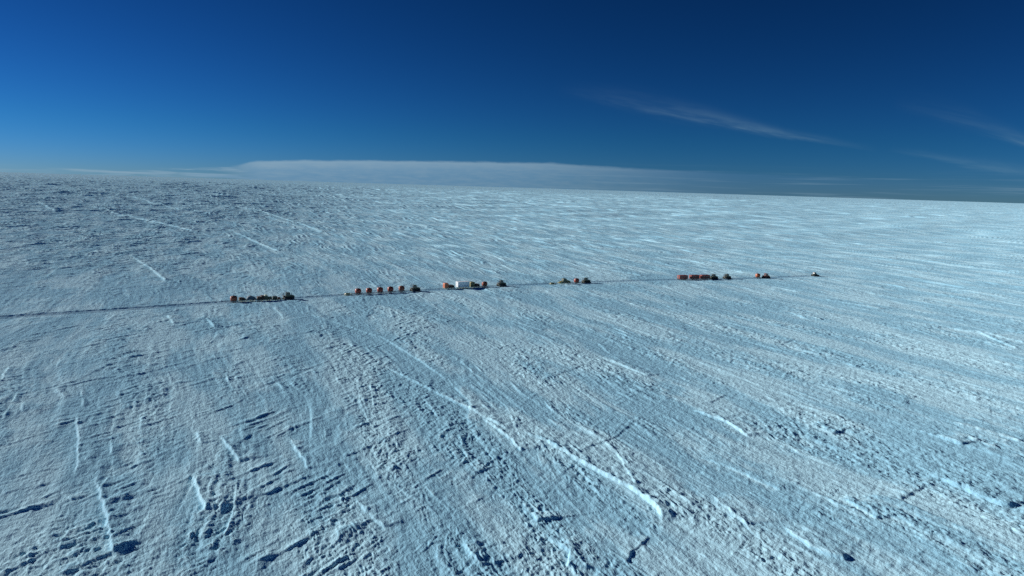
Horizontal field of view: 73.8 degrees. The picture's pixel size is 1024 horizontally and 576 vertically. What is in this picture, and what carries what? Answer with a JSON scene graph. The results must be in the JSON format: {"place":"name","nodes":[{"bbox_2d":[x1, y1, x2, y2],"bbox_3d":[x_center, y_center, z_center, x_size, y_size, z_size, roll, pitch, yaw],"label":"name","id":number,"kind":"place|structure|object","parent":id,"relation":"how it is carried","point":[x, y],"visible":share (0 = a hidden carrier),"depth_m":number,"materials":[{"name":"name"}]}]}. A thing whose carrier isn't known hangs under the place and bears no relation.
{"place":"outdoors","nodes":[
{"label":"outdoors","id":0,"kind":"place"},
{"bbox_2d":[0,275,812,318],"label":"snow track","id":1,"kind":"structure","parent":0,"point":[128,309],"depth_m":327.70,"materials":[{"name":"white snow"}]},
{"bbox_2d":[230,295,237,302],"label":"tank sledge","id":2,"kind":"object","parent":1,"relation":"on","point":[233,298],"visible":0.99,"depth_m":322.39,"materials":[{"name":"metal"}]},
{"bbox_2d":[239,295,256,302],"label":"cargo sledge","id":3,"kind":"object","parent":1,"relation":"on","point":[243,299],"visible":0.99,"depth_m":326.37,"materials":[{"name":"metal"}]},
{"bbox_2d":[257,295,274,300],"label":"cargo sledge","id":4,"kind":"object","parent":1,"relation":"on","point":[263,297],"visible":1,"depth_m":328.61,"materials":[{"name":"metal"}]},
{"bbox_2d":[282,292,294,299],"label":"tracked tractor","id":5,"kind":"object","parent":1,"relation":"on","point":[288,296],"visible":0.95,"depth_m":334.93,"materials":[{"name":"metal"}]},
{"bbox_2d":[354,288,364,294],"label":"tank sledge","id":6,"kind":"object","parent":1,"relation":"on","point":[357,290],"visible":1,"depth_m":355.69,"materials":[{"name":"metal"}]},
{"bbox_2d":[365,288,371,294],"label":"tank sledge","id":7,"kind":"object","parent":1,"relation":"on","point":[368,290],"visible":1,"depth_m":358.23,"materials":[{"name":"metal"}]},
{"bbox_2d":[377,287,383,293],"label":"tank sledge","id":8,"kind":"object","parent":1,"relation":"on","point":[380,290],"visible":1,"depth_m":362.10,"materials":[{"name":"metal"}]},
{"bbox_2d":[387,286,396,292],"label":"tank sledge","id":9,"kind":"object","parent":1,"relation":"on","point":[390,289],"visible":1,"depth_m":365.15,"materials":[{"name":"metal"}]},
{"bbox_2d":[398,286,404,291],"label":"tank sledge","id":10,"kind":"object","parent":1,"relation":"on","point":[401,288],"visible":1,"depth_m":368.93,"materials":[{"name":"metal"}]},
{"bbox_2d":[410,285,420,291],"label":"tracked tractor","id":11,"kind":"object","parent":1,"relation":"on","point":[414,288],"visible":0.98,"depth_m":371.87,"materials":[{"name":"green paint"}]},
{"bbox_2d":[443,283,454,289],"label":"hut sledge","id":12,"kind":"object","parent":1,"relation":"on","point":[446,286],"visible":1,"depth_m":384.21,"materials":[{"name":"metal"}]},
{"bbox_2d":[456,281,469,288],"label":"container sledge","id":13,"kind":"object","parent":1,"relation":"on","point":[463,284],"visible":1,"depth_m":388.24,"materials":[{"name":"metal"}]},
{"bbox_2d":[469,281,481,287],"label":"hut sledge","id":14,"kind":"object","parent":1,"relation":"on","point":[473,284],"visible":0.99,"depth_m":392.60,"materials":[{"name":"metal"}]},
{"bbox_2d":[496,280,506,286],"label":"tracked tractor","id":15,"kind":"object","parent":1,"relation":"on","point":[501,283],"visible":1,"depth_m":400.88,"materials":[{"name":"green paint"}]},
{"bbox_2d":[557,278,570,283],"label":"cargo sledge","id":16,"kind":"object","parent":1,"relation":"on","point":[565,280],"visible":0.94,"depth_m":419.16,"materials":[{"name":"metal"}]},
{"bbox_2d":[581,277,590,282],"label":"tracked tractor","id":17,"kind":"object","parent":1,"relation":"on","point":[586,280],"visible":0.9,"depth_m":425.87,"materials":[{"name":"green paint"}]},
{"bbox_2d":[677,275,687,279],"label":"cabin sledge","id":18,"kind":"object","parent":1,"relation":"on","point":[682,277],"visible":0.98,"depth_m":455.81,"materials":[{"name":"metal"}]},
{"bbox_2d":[689,275,699,279],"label":"cabin sledge","id":19,"kind":"object","parent":1,"relation":"on","point":[694,277],"visible":0.99,"depth_m":458.17,"materials":[{"name":"red paint"}]},
{"bbox_2d":[699,275,709,279],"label":"cabin sledge","id":20,"kind":"object","parent":1,"relation":"on","point":[704,276],"visible":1,"depth_m":460.40,"materials":[{"name":"red paint"}]},
{"bbox_2d":[710,274,717,279],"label":"tracked tractor","id":21,"kind":"object","parent":1,"relation":"on","point":[713,277],"visible":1,"depth_m":463.25,"materials":[{"name":"green paint"}]},
{"bbox_2d":[723,274,731,278],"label":"tracked tractor","id":22,"kind":"object","parent":1,"relation":"on","point":[726,276],"visible":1,"depth_m":468.22,"materials":[{"name":"green paint"}]},
{"bbox_2d":[761,273,770,278],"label":"tracked tractor","id":23,"kind":"object","parent":1,"relation":"on","point":[766,276],"visible":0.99,"depth_m":477.13,"materials":[{"name":"metal"}]},
{"bbox_2d":[0,172,1023,575],"bbox_3d":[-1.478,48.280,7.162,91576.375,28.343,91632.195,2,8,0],"label":"snow ground","id":24,"kind":"structure","parent":0,"point":[854,406],"depth_m":203.67,"materials":[{"name":"white snow"}]},
{"bbox_2d":[0,0,1023,202],"label":"sky","id":25,"kind":"structure","parent":0,"point":[868,99],"materials":[{"name":"blue"}]}
]}

